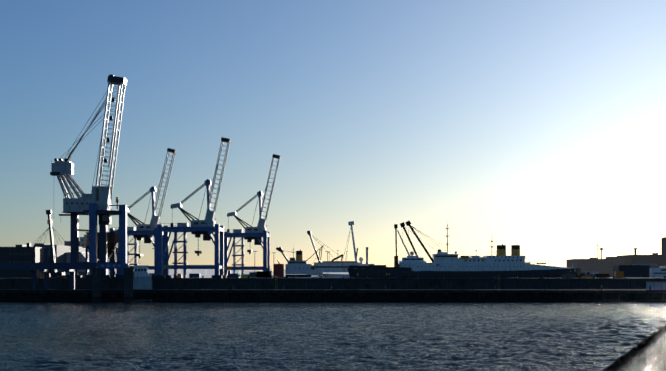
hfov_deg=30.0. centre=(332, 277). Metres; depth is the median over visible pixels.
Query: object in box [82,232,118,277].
hopper
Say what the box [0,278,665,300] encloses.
quay
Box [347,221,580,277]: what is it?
ship
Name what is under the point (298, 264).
ship
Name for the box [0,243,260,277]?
sheds
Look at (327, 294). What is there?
quay
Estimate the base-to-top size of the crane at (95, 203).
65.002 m
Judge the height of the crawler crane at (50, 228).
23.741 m
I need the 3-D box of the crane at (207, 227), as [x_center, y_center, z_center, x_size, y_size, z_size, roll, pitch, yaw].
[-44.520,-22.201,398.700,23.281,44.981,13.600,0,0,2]
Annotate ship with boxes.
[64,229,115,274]
[276,245,324,277]
[307,221,373,277]
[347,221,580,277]
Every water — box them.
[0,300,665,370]
[0,302,665,370]
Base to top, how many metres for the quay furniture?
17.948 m
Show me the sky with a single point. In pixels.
(538, 126)
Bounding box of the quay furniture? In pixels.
[1,248,664,297]
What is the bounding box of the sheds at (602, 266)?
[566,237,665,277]
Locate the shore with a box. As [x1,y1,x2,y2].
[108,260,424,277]
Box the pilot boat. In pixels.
[133,263,151,300]
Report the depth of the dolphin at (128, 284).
351.98 m
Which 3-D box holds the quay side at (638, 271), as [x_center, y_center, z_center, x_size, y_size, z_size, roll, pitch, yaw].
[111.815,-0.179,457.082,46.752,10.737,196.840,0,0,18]
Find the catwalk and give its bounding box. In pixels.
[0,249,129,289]
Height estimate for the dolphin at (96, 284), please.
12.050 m
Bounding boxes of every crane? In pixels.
[37,210,66,277]
[50,74,126,277]
[109,148,176,277]
[154,137,230,277]
[224,154,280,277]
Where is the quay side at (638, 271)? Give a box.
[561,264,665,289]
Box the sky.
[0,0,665,271]
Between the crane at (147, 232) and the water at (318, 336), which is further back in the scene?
the crane at (147, 232)
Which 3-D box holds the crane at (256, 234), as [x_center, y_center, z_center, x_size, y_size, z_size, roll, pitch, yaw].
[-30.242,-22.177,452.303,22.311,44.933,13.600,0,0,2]
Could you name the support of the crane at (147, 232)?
on the quay at (402, 283)
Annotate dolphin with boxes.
[92,267,101,301]
[124,267,133,301]
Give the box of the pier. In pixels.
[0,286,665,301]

